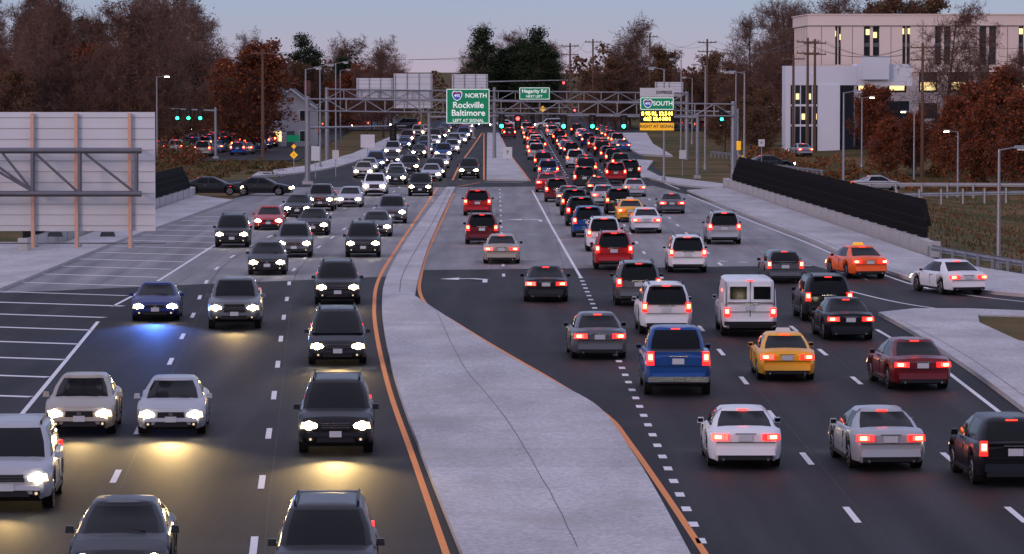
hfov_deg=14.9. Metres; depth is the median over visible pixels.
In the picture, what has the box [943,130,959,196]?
street lamp
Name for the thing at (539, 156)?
pickup truck
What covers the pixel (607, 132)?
hatchback car
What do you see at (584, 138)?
suv car
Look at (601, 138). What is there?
pickup truck
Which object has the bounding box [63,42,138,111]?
autumn tree
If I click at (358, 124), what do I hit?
hatchback car
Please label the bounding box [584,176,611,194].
sedan car
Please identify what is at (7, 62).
autumn tree
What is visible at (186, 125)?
autumn tree
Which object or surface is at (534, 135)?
minivan
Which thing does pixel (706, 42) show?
utility pole
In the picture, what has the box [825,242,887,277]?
taxi cab
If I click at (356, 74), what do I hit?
bare tree
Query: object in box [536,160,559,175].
pickup truck
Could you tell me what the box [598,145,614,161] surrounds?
suv car
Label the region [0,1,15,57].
bare tree
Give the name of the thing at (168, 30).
bare tree
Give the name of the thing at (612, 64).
autumn tree
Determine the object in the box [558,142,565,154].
sedan car
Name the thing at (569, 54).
utility pole
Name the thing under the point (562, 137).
hatchback car
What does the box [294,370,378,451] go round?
suv car
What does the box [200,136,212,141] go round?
hatchback car
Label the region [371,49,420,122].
bare tree
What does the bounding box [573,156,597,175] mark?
minivan
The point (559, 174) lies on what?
coupe car
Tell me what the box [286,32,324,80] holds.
pine tree
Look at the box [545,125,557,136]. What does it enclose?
pickup truck
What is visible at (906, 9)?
bare tree
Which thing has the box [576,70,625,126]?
autumn tree
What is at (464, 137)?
sedan car
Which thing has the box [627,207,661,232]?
sedan car
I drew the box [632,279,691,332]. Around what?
suv car
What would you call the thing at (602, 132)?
coupe car
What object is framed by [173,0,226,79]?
bare tree
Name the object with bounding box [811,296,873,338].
sedan car
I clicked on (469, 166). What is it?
suv car
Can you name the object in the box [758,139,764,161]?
regulatory sign
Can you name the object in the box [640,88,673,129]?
express lane sign
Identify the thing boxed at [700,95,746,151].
autumn tree
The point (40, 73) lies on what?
bare tree
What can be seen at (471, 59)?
bare tree
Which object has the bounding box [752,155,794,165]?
sedan car
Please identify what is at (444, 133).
hatchback car
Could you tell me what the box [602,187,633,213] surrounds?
suv car
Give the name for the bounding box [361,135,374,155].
road sign back
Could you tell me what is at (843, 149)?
street lamp
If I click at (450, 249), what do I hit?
bridge deck pavement
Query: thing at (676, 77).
bare tree
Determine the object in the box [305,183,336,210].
pickup truck
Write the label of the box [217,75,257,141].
autumn tree
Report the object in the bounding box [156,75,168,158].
street lamp
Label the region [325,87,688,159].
overhead sign gantry
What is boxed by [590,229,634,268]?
suv car
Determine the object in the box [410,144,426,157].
hatchback car
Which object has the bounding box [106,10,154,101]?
bare tree
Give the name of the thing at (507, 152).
keep right sign
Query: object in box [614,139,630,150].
sedan car
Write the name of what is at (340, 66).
pine tree
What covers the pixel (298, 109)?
white house
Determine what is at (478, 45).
bare tree
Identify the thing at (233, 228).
suv car
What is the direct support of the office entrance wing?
on the ground
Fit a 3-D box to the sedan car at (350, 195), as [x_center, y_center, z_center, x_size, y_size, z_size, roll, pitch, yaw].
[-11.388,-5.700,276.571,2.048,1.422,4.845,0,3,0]
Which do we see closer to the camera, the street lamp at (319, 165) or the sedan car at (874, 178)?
the sedan car at (874, 178)
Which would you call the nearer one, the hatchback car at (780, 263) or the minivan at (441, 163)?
the hatchback car at (780, 263)
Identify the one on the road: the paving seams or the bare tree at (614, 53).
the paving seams
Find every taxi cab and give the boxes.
[613,197,645,221]
[748,328,814,378]
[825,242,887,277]
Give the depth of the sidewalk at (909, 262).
223.85 m
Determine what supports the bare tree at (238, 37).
on the ground
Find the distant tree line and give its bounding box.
[0,42,757,120]
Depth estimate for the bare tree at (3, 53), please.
492.41 m
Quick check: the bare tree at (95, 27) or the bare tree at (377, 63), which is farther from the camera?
the bare tree at (377, 63)
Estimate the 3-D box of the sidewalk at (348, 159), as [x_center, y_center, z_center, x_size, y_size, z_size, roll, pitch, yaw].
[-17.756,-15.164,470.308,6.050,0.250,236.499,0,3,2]
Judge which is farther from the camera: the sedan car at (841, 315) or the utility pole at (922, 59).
the utility pole at (922, 59)
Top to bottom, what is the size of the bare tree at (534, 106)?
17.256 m
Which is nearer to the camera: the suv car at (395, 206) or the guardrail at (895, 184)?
the suv car at (395, 206)
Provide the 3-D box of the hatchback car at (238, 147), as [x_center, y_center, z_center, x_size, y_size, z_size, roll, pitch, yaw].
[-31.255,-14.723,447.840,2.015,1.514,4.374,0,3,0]
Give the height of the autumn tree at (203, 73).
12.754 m
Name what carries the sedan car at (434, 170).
on the road
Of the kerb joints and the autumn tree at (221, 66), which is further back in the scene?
the autumn tree at (221, 66)
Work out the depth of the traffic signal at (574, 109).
639.37 m
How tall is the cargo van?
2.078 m
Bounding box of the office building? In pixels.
[791,14,1023,140]
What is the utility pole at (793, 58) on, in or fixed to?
on the ground
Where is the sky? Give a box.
[0,0,1023,72]
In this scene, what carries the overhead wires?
attached to the utility pole at (649, 36)
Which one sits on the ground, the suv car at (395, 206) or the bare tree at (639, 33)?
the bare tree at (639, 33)
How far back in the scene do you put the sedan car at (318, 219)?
228.09 m
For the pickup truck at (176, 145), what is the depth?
446.93 m
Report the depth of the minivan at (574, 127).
584.86 m
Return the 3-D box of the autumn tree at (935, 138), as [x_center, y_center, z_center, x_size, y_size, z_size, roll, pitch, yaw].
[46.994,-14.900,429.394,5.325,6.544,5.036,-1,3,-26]
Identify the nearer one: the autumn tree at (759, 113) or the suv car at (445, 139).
the autumn tree at (759, 113)
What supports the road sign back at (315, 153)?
on the ground
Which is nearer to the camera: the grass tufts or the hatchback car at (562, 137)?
the grass tufts
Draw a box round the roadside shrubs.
[155,133,1023,191]
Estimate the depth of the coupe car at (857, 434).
93.56 m
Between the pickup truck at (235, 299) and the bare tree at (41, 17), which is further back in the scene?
the bare tree at (41, 17)
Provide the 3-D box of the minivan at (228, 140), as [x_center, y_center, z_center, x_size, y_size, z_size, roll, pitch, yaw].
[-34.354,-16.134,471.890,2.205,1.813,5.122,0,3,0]
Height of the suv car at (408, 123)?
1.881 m
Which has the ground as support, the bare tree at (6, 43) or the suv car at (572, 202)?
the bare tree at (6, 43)
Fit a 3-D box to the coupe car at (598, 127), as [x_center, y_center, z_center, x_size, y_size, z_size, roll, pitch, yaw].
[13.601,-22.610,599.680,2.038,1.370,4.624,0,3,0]
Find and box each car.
[0,412,63,506]
[43,371,122,432]
[65,495,179,553]
[129,281,183,319]
[134,374,211,432]
[190,177,242,195]
[195,140,213,156]
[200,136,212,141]
[211,140,226,152]
[213,212,251,246]
[230,142,247,154]
[230,177,293,195]
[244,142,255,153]
[246,241,289,274]
[252,205,286,229]
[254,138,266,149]
[268,489,384,553]
[274,220,314,256]
[282,194,313,216]
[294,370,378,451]
[295,208,331,234]
[311,257,362,303]
[336,186,364,206]
[343,220,382,256]
[349,120,368,125]
[352,161,374,177]
[359,210,394,235]
[361,157,379,171]
[375,193,408,222]
[383,140,402,154]
[384,166,408,183]
[385,151,400,163]
[385,162,406,171]
[390,118,419,128]
[399,137,412,148]
[399,154,420,171]
[407,172,433,195]
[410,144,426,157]
[418,141,433,153]
[419,163,442,180]
[426,129,441,141]
[431,135,441,144]
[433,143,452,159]
[433,153,450,167]
[440,129,447,137]
[442,137,456,142]
[445,138,460,153]
[451,124,478,127]
[456,126,471,139]
[457,157,480,177]
[460,133,467,143]
[462,188,493,214]
[463,211,501,243]
[481,233,522,262]
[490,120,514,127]
[502,127,516,137]
[520,265,570,300]
[522,130,534,143]
[523,127,538,131]
[525,139,541,154]
[534,173,556,191]
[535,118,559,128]
[536,158,558,166]
[542,177,567,201]
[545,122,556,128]
[548,171,567,178]
[551,130,567,143]
[554,185,577,205]
[555,136,569,142]
[555,139,567,149]
[557,140,570,151]
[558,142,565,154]
[558,188,586,214]
[562,142,580,157]
[563,195,596,225]
[563,311,626,357]
[564,149,583,167]
[569,204,605,236]
[571,166,596,185]
[574,128,585,138]
[577,130,588,140]
[580,132,593,146]
[582,215,622,250]
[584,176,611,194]
[586,136,599,150]
[588,184,612,204]
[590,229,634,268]
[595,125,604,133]
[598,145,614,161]
[599,126,612,131]
[599,129,610,136]
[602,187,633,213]
[603,130,614,137]
[603,161,626,181]
[608,132,625,145]
[610,258,662,304]
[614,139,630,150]
[620,178,646,196]
[621,159,640,177]
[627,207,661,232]
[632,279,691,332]
[636,324,710,393]
[655,192,684,212]
[663,233,706,271]
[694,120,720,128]
[697,404,780,465]
[702,210,740,243]
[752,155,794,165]
[757,249,803,281]
[789,143,812,155]
[791,271,852,319]
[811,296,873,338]
[828,405,925,467]
[852,175,905,190]
[866,336,950,387]
[909,259,987,293]
[949,412,1023,483]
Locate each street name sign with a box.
[287,135,298,143]
[519,87,549,99]
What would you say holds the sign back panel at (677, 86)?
attached to the overhead sign gantry at (494, 91)
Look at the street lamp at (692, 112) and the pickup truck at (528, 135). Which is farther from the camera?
the street lamp at (692, 112)
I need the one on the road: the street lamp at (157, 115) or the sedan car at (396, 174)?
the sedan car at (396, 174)
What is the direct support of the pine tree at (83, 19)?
on the ground
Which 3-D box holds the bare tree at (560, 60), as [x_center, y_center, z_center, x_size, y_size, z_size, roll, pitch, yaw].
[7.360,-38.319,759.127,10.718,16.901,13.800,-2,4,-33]
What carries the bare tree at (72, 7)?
on the ground
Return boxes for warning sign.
[290,151,296,169]
[540,106,545,129]
[736,141,740,158]
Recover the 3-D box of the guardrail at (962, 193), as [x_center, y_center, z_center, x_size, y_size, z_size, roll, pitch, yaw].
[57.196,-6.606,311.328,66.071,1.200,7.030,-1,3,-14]
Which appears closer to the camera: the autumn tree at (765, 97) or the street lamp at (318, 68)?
the street lamp at (318, 68)
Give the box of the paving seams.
[116,252,1023,553]
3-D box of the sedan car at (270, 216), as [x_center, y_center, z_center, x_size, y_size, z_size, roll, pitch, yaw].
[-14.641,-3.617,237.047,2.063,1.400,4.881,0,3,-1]
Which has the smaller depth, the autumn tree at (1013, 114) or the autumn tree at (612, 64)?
the autumn tree at (1013, 114)
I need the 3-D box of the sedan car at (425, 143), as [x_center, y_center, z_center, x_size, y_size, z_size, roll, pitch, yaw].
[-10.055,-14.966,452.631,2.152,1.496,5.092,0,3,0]
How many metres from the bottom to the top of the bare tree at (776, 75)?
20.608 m
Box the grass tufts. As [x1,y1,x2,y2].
[155,160,1023,271]
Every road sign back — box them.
[311,146,319,177]
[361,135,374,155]
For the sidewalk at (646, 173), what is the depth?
336.93 m
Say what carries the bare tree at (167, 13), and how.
on the ground
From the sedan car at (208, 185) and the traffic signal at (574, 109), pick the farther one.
the traffic signal at (574, 109)
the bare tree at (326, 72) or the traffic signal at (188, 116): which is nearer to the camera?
the traffic signal at (188, 116)
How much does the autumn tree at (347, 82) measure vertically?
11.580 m
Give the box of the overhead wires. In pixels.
[12,37,1020,98]
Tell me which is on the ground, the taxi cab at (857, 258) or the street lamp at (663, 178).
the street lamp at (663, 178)
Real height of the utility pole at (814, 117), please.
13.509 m
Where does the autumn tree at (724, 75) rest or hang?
on the ground
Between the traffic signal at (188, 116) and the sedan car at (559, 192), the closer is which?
the sedan car at (559, 192)
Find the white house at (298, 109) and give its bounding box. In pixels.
[269,80,318,145]
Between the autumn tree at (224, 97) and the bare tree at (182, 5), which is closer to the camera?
the autumn tree at (224, 97)
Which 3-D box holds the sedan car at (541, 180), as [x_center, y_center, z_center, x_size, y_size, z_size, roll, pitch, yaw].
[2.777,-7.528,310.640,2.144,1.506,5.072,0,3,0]
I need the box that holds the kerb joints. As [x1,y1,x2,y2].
[399,189,1023,546]
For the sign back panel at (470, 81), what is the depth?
425.66 m
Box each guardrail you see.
[710,151,736,159]
[774,164,822,174]
[853,182,1023,197]
[896,188,1023,203]
[927,245,1023,273]
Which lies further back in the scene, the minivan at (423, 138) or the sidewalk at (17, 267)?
the minivan at (423, 138)
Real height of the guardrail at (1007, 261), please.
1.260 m
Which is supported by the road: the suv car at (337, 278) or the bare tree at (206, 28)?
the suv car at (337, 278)
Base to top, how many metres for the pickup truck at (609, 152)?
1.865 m
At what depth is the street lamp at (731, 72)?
329.71 m
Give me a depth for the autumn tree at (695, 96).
712.43 m
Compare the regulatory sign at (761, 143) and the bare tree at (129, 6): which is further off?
the bare tree at (129, 6)
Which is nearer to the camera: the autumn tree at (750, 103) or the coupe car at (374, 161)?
the coupe car at (374, 161)
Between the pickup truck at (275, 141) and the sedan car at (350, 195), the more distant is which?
the pickup truck at (275, 141)
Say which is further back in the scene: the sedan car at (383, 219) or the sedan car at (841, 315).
the sedan car at (383, 219)
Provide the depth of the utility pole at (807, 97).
454.36 m
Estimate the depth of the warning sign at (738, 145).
349.86 m
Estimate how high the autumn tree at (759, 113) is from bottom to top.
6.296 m
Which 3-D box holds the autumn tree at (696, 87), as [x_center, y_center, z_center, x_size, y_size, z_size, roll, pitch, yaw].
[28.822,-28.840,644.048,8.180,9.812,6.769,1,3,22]
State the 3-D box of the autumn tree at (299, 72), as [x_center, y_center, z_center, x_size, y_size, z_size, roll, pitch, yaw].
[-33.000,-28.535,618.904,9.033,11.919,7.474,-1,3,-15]
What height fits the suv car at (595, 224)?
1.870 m
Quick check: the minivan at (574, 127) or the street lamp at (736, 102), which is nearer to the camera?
the street lamp at (736, 102)
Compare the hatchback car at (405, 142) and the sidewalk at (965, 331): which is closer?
the sidewalk at (965, 331)
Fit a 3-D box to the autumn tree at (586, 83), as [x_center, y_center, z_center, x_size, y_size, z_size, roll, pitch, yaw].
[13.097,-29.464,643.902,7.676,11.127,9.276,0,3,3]
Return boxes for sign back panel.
[357,78,392,97]
[394,74,431,107]
[452,74,487,88]
[655,82,682,95]
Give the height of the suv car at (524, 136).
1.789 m
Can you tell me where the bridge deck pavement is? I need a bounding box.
[0,186,866,292]
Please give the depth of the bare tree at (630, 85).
660.28 m
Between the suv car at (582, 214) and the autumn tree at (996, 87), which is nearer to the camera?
the suv car at (582, 214)
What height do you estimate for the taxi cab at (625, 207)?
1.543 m
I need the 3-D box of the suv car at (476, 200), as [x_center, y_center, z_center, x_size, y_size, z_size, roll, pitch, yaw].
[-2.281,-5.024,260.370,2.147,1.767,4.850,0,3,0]
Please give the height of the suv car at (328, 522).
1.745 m
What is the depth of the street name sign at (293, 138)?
469.76 m
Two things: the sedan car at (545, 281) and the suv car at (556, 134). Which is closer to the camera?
the sedan car at (545, 281)
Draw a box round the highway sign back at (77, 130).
[0,112,165,247]
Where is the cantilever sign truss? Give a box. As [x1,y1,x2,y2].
[0,148,141,196]
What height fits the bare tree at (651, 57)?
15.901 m
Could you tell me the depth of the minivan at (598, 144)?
438.73 m
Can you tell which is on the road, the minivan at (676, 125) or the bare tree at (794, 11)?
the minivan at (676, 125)
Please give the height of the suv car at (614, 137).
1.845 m
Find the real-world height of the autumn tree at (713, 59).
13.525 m
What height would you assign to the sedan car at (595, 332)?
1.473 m
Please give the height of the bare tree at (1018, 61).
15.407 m
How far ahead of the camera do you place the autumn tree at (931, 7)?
558.02 m
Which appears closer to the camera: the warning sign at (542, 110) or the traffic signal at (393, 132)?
the traffic signal at (393, 132)
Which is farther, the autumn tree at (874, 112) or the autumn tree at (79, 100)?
the autumn tree at (79, 100)
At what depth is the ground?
401.43 m
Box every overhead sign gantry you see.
[302,96,735,183]
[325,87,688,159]
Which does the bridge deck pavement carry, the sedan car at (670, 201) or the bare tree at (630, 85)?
the sedan car at (670, 201)
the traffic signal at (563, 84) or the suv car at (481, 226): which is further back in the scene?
the traffic signal at (563, 84)
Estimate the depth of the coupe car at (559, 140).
475.08 m
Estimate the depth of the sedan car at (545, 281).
161.57 m
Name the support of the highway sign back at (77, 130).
attached to the cantilever sign truss
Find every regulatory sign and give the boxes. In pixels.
[332,150,338,176]
[679,150,685,175]
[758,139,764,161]
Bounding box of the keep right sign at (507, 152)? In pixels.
[503,147,511,159]
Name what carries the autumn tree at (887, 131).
on the ground
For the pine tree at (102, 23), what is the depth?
638.20 m
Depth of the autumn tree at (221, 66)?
515.52 m
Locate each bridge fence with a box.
[23,166,189,237]
[732,157,930,237]
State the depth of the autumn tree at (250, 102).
469.00 m
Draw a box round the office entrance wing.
[782,56,911,151]
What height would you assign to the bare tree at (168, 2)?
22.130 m
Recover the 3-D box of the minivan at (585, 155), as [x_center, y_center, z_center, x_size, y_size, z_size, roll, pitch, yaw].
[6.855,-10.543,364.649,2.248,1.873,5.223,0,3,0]
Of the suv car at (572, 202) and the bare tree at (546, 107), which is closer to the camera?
the suv car at (572, 202)
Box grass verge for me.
[978,316,1023,340]
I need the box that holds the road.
[0,114,1023,553]
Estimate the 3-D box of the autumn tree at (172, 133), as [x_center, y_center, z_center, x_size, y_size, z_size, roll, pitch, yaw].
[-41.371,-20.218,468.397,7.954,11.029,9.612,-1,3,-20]
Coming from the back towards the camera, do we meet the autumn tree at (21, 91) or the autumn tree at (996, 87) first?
the autumn tree at (21, 91)
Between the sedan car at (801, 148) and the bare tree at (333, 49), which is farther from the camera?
the bare tree at (333, 49)
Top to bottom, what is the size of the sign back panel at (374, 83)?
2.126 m
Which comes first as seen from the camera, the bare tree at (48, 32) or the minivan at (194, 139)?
the minivan at (194, 139)
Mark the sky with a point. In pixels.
(422, 29)
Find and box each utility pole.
[251,49,273,158]
[562,43,578,133]
[585,39,600,113]
[642,34,657,87]
[698,39,715,138]
[782,55,804,154]
[797,38,818,154]
[804,39,825,152]
[910,43,934,177]
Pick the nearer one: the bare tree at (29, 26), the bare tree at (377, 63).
the bare tree at (29, 26)
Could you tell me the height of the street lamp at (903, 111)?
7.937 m
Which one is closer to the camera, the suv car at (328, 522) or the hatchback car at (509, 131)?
the suv car at (328, 522)
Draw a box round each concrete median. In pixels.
[382,187,690,553]
[487,133,527,180]
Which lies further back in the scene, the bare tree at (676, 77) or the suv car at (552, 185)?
the bare tree at (676, 77)
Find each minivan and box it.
[185,136,200,146]
[219,136,236,148]
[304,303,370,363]
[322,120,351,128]
[367,150,386,168]
[416,135,433,147]
[422,157,446,177]
[447,132,462,146]
[526,143,546,158]
[527,134,542,139]
[569,123,583,134]
[573,154,596,164]
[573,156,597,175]
[592,140,608,155]
[674,118,679,127]
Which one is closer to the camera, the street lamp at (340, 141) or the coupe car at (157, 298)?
the coupe car at (157, 298)
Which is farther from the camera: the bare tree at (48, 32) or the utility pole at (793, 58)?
the bare tree at (48, 32)
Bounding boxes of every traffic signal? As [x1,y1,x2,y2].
[171,107,218,158]
[303,125,405,180]
[427,113,521,158]
[471,80,567,137]
[490,107,577,112]
[560,113,700,178]
[674,109,740,156]
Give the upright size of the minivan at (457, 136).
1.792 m
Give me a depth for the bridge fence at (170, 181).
279.33 m
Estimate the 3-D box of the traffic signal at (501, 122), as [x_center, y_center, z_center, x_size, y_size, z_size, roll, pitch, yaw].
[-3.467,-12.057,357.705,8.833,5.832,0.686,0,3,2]
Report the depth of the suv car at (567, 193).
258.23 m
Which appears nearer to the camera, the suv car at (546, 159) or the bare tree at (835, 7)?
the suv car at (546, 159)
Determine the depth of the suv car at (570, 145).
431.55 m
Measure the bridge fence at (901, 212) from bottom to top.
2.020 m
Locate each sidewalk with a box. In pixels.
[0,195,231,290]
[251,134,399,177]
[623,133,672,156]
[635,159,724,188]
[687,187,1023,296]
[878,308,1023,412]
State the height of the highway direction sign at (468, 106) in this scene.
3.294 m
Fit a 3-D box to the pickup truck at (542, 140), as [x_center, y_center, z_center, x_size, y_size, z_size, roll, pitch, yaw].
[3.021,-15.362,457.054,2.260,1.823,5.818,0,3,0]
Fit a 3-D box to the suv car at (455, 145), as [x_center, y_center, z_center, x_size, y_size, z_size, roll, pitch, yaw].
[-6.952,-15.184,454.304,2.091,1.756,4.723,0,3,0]
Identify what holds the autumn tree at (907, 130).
on the ground
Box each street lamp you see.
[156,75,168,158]
[304,67,321,180]
[318,64,333,166]
[335,61,348,149]
[339,69,350,143]
[648,67,665,180]
[669,58,681,149]
[682,77,692,143]
[691,64,706,169]
[724,71,736,157]
[728,71,744,157]
[842,90,861,180]
[860,96,874,168]
[900,110,914,188]
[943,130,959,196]
[995,145,1023,269]
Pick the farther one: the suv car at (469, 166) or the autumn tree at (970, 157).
the autumn tree at (970, 157)
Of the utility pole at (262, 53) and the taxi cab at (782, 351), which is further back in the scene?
the utility pole at (262, 53)
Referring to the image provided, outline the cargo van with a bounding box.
[712,274,776,334]
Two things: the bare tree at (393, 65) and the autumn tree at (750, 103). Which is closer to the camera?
the autumn tree at (750, 103)
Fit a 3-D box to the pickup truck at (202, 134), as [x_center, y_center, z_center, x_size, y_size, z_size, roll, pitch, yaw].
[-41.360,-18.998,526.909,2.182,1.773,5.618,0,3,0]
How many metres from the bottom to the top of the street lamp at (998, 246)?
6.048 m
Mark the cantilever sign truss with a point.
(79, 192)
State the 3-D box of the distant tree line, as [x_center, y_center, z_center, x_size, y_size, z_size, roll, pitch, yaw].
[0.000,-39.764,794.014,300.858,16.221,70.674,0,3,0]
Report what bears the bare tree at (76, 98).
on the ground
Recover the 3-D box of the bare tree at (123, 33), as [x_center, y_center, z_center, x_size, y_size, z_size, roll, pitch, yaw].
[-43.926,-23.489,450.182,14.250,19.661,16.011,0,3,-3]
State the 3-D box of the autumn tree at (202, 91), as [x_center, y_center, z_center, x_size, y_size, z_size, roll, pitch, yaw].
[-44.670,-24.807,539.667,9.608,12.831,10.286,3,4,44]
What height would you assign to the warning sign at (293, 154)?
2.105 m
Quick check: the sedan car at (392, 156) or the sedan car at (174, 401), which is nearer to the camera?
the sedan car at (174, 401)
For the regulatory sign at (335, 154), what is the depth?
354.89 m
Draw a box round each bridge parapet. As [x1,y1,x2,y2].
[18,187,194,250]
[723,178,940,256]
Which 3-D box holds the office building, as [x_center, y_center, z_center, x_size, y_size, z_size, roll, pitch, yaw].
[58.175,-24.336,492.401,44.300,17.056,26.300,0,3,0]
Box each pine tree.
[73,15,97,49]
[80,19,112,48]
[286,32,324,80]
[299,50,330,94]
[329,54,351,129]
[456,25,511,125]
[485,47,514,114]
[491,44,519,120]
[498,36,540,120]
[510,25,566,122]
[516,45,550,123]
[529,50,571,117]
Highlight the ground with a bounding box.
[0,73,1023,271]
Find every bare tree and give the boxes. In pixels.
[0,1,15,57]
[0,5,19,74]
[0,5,64,110]
[0,20,12,107]
[1,0,46,61]
[4,0,82,60]
[5,0,107,111]
[9,0,93,103]
[14,3,80,109]
[34,6,125,111]
[62,7,134,111]
[77,0,191,135]
[91,0,205,138]
[98,0,200,54]
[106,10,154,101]
[125,17,180,139]
[126,0,227,138]
[128,3,184,137]
[148,0,201,51]
[158,0,235,67]
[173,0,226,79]
[177,0,234,130]
[210,48,229,81]
[232,40,249,62]
[233,26,267,66]
[276,52,293,86]
[296,63,331,118]
[315,40,358,128]
[317,31,370,108]
[338,66,379,133]
[345,44,405,136]
[363,35,414,130]
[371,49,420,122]
[442,49,489,106]
[455,21,504,73]
[492,25,528,119]
[516,43,535,119]
[518,68,568,121]
[521,38,577,124]
[543,40,580,112]
[597,10,682,105]
[604,40,645,124]
[615,33,648,125]
[620,61,639,127]
[627,74,648,122]
[631,39,667,106]
[670,68,697,130]
[697,10,780,112]
[733,0,797,119]
[734,0,812,118]
[753,0,809,104]
[777,0,859,55]
[839,0,871,13]
[892,0,989,169]
[893,0,917,13]
[934,21,1023,122]
[960,46,1023,182]
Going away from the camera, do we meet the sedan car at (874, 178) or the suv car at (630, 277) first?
the suv car at (630, 277)
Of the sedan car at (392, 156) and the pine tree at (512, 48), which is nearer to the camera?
the sedan car at (392, 156)
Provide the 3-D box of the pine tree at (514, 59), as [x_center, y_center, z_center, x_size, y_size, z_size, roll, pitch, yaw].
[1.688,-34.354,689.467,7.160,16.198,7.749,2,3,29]
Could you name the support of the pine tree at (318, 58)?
on the ground
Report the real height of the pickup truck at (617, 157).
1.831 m
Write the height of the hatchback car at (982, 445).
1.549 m
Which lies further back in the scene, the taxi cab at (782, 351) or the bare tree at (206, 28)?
the bare tree at (206, 28)
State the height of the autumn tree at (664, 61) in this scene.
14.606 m
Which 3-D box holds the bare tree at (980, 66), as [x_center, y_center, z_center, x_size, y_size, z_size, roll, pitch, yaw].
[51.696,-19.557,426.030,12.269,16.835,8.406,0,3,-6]
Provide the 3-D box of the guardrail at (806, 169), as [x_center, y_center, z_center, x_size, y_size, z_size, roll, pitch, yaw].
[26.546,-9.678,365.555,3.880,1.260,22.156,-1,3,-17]
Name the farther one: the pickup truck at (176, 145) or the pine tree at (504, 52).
the pine tree at (504, 52)
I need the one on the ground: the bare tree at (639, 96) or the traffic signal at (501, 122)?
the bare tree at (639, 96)
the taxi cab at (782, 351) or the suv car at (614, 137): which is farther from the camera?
the suv car at (614, 137)
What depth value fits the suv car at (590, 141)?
467.62 m
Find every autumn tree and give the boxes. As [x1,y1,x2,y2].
[0,54,14,110]
[0,65,41,111]
[9,83,51,111]
[55,79,101,111]
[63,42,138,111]
[141,50,221,137]
[143,62,200,141]
[174,54,203,139]
[176,52,218,132]
[196,56,238,132]
[197,37,302,145]
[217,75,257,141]
[287,59,329,123]
[321,78,346,129]
[323,61,367,132]
[357,62,393,130]
[571,66,614,125]
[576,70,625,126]
[600,56,639,128]
[630,44,682,113]
[674,72,708,126]
[679,72,712,117]
[692,50,729,128]
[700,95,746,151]
[709,59,749,122]
[738,95,764,148]
[739,105,780,154]
[742,87,781,138]
[842,82,899,145]
[853,0,912,13]
[862,116,909,175]
[885,109,939,172]
[897,0,951,13]
[919,113,949,166]
[925,94,986,179]
[946,75,993,174]
[946,102,1005,182]
[960,62,1023,182]
[977,87,1023,189]
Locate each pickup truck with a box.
[167,139,185,152]
[198,129,210,135]
[205,276,264,327]
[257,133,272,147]
[267,132,278,146]
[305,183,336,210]
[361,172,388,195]
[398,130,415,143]
[410,124,425,135]
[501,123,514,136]
[521,122,534,134]
[525,132,538,145]
[531,137,547,147]
[532,152,553,170]
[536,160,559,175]
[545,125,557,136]
[591,137,610,151]
[602,148,621,167]
[609,153,628,161]
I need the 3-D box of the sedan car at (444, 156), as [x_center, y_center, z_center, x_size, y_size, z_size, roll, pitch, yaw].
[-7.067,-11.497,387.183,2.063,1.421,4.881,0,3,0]
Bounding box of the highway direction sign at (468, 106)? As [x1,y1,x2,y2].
[446,87,489,125]
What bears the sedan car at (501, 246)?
on the bridge deck pavement
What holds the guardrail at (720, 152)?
on the ground
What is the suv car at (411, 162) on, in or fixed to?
on the road
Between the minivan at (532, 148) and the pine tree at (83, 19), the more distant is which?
the pine tree at (83, 19)
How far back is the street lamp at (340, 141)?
519.45 m
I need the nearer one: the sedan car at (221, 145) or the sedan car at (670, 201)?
the sedan car at (670, 201)
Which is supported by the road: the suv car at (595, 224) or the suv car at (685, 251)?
the suv car at (685, 251)
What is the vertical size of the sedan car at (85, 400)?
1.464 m
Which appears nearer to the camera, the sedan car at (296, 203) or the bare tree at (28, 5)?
the sedan car at (296, 203)
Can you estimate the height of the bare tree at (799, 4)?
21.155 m
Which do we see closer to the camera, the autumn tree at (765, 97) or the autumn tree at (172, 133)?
the autumn tree at (172, 133)
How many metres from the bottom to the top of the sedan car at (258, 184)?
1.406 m
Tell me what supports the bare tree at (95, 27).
on the ground
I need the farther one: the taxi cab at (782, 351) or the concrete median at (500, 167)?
the concrete median at (500, 167)
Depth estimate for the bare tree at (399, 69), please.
631.68 m
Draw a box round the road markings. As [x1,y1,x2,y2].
[0,131,1023,553]
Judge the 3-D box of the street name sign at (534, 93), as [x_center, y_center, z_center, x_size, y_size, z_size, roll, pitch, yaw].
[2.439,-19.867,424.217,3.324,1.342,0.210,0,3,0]
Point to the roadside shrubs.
(167, 159)
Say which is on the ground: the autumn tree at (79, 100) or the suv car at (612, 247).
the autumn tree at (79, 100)
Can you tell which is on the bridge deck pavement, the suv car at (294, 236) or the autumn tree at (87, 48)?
the suv car at (294, 236)

